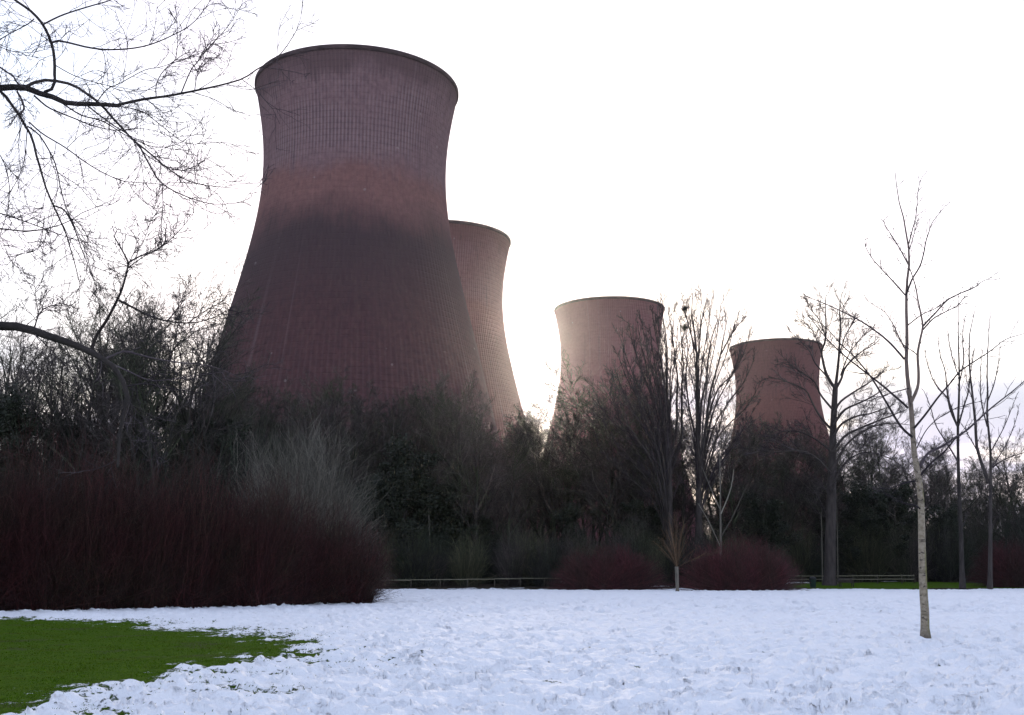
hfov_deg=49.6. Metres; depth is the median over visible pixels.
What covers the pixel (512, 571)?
hazel shrub
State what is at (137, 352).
bare tree
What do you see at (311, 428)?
bare tree
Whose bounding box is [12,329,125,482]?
bare tree
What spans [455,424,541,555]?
bare tree
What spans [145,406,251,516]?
evergreen tree
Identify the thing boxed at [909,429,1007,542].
bare tree
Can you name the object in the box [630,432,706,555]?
bare tree
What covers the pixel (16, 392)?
bare tree
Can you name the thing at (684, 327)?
mistletoe
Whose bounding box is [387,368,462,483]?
bare tree
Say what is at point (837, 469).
bare tree
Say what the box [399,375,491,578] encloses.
bare tree
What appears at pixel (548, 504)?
bare tree
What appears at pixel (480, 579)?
rail fence
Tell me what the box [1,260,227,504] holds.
bare tree
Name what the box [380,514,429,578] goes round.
hazel shrub
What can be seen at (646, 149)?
sky
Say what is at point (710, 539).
hazel shrub
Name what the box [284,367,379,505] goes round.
bare tree
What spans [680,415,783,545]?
bare tree
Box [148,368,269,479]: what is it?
bare tree
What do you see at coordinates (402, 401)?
bare tree
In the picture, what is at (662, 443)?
ash tree
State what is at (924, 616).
birch tree
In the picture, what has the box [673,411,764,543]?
bare tree
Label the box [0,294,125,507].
bare tree
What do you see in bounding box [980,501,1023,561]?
hazel shrub
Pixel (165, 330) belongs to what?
bare tree
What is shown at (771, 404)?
cooling tower
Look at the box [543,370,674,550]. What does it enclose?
bare tree
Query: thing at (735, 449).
bare tree
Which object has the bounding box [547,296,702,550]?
cooling tower
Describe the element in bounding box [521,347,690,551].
bare tree
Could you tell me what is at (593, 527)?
bare tree
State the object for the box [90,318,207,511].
bare tree
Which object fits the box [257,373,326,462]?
bare tree
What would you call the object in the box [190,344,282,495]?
bare tree
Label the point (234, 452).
undergrowth
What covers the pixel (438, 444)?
bare tree
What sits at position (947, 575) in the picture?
hazel shrub
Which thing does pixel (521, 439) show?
bare tree
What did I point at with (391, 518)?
evergreen tree
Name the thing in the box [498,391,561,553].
bare tree
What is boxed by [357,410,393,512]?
bare tree
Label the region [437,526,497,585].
hazel shrub
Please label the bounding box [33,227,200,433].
bare tree
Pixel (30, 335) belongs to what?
bare tree
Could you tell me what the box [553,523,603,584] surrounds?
hazel shrub
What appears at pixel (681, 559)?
hazel shrub
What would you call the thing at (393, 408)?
bare tree
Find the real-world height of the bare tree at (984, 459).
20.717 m
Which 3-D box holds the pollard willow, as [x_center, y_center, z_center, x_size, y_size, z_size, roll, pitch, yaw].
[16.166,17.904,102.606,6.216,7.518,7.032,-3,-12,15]
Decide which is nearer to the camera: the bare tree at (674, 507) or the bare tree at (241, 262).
the bare tree at (241, 262)
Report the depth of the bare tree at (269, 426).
144.28 m
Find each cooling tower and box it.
[205,44,528,578]
[449,220,548,542]
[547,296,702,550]
[717,338,848,550]
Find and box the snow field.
[0,581,1023,714]
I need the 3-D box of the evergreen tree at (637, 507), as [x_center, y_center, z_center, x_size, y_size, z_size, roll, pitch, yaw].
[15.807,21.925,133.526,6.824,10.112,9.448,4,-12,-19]
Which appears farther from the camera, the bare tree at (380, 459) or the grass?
the bare tree at (380, 459)
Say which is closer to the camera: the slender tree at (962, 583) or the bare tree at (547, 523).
the slender tree at (962, 583)
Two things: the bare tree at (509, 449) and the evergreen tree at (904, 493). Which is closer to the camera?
the evergreen tree at (904, 493)
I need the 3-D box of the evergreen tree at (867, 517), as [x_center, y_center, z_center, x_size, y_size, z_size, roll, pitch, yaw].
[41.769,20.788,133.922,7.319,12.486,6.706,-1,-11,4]
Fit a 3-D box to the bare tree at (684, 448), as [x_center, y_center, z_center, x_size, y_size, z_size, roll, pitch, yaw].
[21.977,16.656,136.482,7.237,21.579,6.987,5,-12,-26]
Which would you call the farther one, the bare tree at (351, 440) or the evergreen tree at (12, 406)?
the bare tree at (351, 440)
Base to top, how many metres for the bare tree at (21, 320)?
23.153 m
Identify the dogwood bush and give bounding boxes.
[544,537,672,589]
[667,527,809,590]
[965,533,1023,586]
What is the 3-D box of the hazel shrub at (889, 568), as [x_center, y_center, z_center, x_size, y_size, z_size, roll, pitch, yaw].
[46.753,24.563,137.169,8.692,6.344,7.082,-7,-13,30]
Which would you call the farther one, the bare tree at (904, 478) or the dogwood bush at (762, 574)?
the bare tree at (904, 478)
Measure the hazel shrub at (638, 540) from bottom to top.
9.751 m
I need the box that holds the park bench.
[837,578,854,586]
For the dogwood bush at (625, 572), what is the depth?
114.39 m
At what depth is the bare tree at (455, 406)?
147.67 m
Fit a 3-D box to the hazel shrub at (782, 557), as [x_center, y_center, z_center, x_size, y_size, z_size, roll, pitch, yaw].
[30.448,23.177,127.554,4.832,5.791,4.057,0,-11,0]
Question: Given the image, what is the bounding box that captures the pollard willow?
[653,510,717,590]
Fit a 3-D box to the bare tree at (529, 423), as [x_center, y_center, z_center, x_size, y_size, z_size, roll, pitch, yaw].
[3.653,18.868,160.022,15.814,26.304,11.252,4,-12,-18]
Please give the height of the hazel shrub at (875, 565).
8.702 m
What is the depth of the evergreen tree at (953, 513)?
135.53 m
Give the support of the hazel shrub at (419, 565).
on the ground
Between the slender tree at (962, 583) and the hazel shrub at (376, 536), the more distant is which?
the hazel shrub at (376, 536)
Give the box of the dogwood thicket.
[0,405,403,610]
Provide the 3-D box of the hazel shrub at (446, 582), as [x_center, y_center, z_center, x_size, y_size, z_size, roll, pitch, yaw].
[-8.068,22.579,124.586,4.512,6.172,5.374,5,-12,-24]
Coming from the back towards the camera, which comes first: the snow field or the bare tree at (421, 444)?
the bare tree at (421, 444)
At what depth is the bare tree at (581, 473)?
150.87 m
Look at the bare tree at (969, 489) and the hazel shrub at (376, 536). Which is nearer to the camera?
the hazel shrub at (376, 536)
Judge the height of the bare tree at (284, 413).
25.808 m
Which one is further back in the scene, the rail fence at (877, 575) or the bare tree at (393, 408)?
the bare tree at (393, 408)
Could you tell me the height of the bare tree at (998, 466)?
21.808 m
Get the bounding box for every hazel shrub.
[358,509,399,583]
[378,513,459,586]
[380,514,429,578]
[429,531,455,585]
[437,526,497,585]
[465,535,507,583]
[489,511,534,585]
[502,520,563,585]
[525,532,568,586]
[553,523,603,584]
[596,532,648,567]
[604,506,669,580]
[639,539,684,585]
[651,531,717,587]
[689,519,725,563]
[709,525,753,572]
[764,540,794,583]
[778,515,824,581]
[796,534,851,581]
[824,519,863,580]
[836,510,903,581]
[868,537,902,580]
[879,510,940,581]
[909,515,969,580]
[917,508,984,581]
[942,499,1008,580]
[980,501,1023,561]
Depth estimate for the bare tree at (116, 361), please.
74.16 m
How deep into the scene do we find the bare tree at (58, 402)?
87.20 m
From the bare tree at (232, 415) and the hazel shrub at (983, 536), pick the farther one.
the hazel shrub at (983, 536)
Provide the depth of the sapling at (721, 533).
119.20 m
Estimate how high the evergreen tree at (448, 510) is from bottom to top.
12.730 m
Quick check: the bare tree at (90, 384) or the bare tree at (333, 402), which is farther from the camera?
the bare tree at (333, 402)
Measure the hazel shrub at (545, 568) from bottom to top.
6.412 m
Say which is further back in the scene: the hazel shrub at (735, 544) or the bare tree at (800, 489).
the bare tree at (800, 489)
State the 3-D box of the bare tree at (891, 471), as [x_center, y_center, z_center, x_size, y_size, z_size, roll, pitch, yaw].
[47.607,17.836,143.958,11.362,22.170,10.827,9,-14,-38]
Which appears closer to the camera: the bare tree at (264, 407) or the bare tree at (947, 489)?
the bare tree at (264, 407)
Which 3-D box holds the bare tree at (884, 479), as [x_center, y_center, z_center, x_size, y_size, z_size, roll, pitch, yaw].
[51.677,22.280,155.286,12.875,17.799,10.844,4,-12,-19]
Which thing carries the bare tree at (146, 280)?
on the ground
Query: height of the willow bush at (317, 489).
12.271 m
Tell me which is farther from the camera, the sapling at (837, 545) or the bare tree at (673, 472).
the bare tree at (673, 472)
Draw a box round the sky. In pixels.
[0,0,1023,531]
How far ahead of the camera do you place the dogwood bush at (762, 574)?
110.46 m
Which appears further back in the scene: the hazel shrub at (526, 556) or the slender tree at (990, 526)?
the hazel shrub at (526, 556)
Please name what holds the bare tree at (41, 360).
on the ground
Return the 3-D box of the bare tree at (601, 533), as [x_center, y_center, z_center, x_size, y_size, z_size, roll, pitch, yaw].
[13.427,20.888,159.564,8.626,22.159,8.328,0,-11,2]
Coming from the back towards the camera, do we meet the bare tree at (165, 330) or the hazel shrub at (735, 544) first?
the hazel shrub at (735, 544)
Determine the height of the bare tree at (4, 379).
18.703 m
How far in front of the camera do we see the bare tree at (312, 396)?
155.13 m
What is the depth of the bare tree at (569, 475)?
162.39 m
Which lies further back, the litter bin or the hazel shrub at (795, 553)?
the hazel shrub at (795, 553)
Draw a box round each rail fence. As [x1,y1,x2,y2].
[381,578,560,588]
[792,574,914,583]
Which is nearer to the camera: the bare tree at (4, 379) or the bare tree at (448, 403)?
the bare tree at (4, 379)
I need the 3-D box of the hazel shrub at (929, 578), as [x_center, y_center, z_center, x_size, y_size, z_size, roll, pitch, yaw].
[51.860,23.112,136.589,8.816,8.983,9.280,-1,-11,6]
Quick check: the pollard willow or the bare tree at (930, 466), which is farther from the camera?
the bare tree at (930, 466)
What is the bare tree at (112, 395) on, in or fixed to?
on the ground
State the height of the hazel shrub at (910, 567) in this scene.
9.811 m
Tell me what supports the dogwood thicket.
on the snow field
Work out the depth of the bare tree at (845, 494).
165.07 m
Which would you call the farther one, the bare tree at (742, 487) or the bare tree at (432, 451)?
the bare tree at (432, 451)
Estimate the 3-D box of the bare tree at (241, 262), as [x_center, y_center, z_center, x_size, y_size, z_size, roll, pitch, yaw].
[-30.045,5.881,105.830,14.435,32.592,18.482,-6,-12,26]
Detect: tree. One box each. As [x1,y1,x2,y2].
[0,0,318,499]
[0,286,84,421]
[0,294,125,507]
[0,295,128,481]
[0,311,31,395]
[0,314,93,455]
[0,344,78,477]
[0,366,49,478]
[0,382,50,552]
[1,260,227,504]
[7,337,101,484]
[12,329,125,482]
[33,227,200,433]
[34,277,177,501]
[41,346,166,492]
[41,414,115,499]
[47,245,201,493]
[48,303,223,463]
[57,279,207,433]
[68,334,202,505]
[81,260,242,488]
[87,259,209,469]
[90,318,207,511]
[100,287,275,519]
[119,252,268,451]
[121,319,284,497]
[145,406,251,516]
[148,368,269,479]
[160,311,268,471]
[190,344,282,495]
[218,365,294,482]
[223,383,305,502]
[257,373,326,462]
[266,411,293,479]
[270,373,364,481]
[273,380,374,515]
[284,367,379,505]
[287,399,340,482]
[292,382,411,523]
[323,413,387,538]
[324,379,422,527]
[339,433,461,548]
[342,384,419,506]
[346,470,417,569]
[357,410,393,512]
[367,384,457,533]
[368,389,444,518]
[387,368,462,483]
[390,382,440,514]
[390,476,481,550]
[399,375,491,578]
[403,396,473,520]
[413,371,513,578]
[428,398,513,547]
[435,381,507,515]
[451,509,501,561]
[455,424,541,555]
[487,412,541,574]
[488,422,556,547]
[490,397,574,549]
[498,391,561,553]
[501,398,582,548]
[504,402,589,550]
[518,381,609,550]
[518,405,608,546]
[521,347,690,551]
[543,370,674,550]
[550,410,613,536]
[550,501,596,575]
[572,415,653,545]
[574,398,626,547]
[580,378,700,542]
[583,429,623,551]
[591,291,699,560]
[602,406,695,543]
[612,498,678,557]
[630,389,797,548]
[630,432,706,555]
[650,411,692,558]
[672,408,721,572]
[673,282,763,547]
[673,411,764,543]
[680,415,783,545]
[706,422,789,545]
[720,412,808,539]
[731,479,769,547]
[731,490,803,557]
[732,277,921,585]
[735,420,813,540]
[765,412,889,543]
[767,449,866,544]
[780,441,824,544]
[781,432,848,551]
[783,416,879,555]
[798,170,1023,637]
[813,415,901,547]
[822,456,879,543]
[836,478,881,573]
[836,481,942,566]
[837,442,902,543]
[838,411,922,543]
[840,450,929,535]
[846,436,987,538]
[847,439,956,532]
[885,454,933,540]
[901,429,993,546]
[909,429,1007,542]
[915,460,962,529]
[921,293,974,588]
[925,503,978,565]
[932,459,1022,545]
[940,445,1023,545]
[949,447,1010,531]
[955,469,1003,544]
[960,304,1023,588]
[975,428,1023,540]
[992,451,1023,543]
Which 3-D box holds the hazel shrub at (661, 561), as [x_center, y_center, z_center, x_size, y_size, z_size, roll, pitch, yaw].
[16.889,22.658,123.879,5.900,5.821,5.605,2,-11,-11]
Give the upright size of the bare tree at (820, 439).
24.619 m
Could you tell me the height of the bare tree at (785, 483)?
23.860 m
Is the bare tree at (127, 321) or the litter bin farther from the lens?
the litter bin
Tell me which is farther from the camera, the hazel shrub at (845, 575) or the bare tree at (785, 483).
the bare tree at (785, 483)
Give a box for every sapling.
[698,451,746,553]
[821,508,823,580]
[836,505,839,583]
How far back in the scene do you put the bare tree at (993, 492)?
145.00 m
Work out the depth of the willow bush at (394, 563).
123.06 m
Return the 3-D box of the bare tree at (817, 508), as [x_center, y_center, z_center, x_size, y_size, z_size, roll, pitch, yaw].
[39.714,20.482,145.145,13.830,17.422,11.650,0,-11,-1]
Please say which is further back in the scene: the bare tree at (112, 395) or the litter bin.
the litter bin
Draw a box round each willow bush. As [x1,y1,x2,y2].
[221,407,392,582]
[373,522,447,586]
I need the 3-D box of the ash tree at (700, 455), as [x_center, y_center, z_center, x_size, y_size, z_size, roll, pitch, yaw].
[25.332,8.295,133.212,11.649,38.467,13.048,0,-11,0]
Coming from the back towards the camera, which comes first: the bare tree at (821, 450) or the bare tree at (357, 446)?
the bare tree at (821, 450)
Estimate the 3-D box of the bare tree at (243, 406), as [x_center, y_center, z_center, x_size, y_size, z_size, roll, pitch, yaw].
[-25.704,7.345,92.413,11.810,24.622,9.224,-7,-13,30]
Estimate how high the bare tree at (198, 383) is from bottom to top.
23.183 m
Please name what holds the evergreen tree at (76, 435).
on the ground
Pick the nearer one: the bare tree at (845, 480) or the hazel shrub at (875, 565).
the hazel shrub at (875, 565)
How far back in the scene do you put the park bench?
122.31 m
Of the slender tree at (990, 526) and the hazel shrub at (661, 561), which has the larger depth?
the hazel shrub at (661, 561)
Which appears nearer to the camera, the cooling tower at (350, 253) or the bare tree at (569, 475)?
the bare tree at (569, 475)
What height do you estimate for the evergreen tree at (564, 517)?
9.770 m
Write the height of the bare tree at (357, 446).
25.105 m
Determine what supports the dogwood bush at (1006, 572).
on the ground
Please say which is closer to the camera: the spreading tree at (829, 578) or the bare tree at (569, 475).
the spreading tree at (829, 578)
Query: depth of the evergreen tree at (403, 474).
128.14 m
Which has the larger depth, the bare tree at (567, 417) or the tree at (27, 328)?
the bare tree at (567, 417)
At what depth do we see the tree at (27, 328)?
28.29 m
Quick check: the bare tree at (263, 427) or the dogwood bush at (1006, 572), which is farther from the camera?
the dogwood bush at (1006, 572)
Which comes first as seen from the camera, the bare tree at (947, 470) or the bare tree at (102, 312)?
the bare tree at (102, 312)
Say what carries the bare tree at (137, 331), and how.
on the ground
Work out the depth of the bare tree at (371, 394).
166.73 m
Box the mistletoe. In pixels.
[678,322,689,331]
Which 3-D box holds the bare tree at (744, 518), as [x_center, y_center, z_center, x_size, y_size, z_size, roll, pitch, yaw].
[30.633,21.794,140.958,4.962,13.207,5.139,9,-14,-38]
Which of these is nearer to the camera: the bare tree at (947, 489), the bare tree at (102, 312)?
the bare tree at (102, 312)
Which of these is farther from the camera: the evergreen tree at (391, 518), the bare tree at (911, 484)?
the bare tree at (911, 484)
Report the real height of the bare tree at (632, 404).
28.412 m
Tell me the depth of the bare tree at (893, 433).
170.16 m
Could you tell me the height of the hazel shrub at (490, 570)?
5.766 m
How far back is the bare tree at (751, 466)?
147.33 m
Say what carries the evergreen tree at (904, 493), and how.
on the snow field
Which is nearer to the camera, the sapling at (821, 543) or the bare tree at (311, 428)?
the sapling at (821, 543)
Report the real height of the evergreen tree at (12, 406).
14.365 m
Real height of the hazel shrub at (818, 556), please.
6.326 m
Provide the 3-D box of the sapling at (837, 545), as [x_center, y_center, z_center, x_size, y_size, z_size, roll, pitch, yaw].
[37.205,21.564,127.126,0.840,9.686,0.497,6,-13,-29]
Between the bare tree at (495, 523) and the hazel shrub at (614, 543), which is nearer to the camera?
the hazel shrub at (614, 543)
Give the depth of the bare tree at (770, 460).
165.33 m
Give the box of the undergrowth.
[0,385,1023,580]
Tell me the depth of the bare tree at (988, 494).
164.35 m
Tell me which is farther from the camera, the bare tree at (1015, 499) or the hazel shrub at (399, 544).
the bare tree at (1015, 499)
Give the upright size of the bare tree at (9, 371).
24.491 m
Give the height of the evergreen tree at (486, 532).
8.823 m
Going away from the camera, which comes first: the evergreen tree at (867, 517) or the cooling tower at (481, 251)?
the evergreen tree at (867, 517)
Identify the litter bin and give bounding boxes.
[809,577,815,587]
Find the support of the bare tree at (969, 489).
on the ground
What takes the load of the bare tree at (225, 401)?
on the ground
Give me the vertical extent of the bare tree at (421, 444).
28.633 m
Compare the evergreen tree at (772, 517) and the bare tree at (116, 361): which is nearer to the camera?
the bare tree at (116, 361)
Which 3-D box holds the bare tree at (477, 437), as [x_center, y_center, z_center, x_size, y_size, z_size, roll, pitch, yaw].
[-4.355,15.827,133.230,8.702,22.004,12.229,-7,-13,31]
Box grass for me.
[0,617,424,714]
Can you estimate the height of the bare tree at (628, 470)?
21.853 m

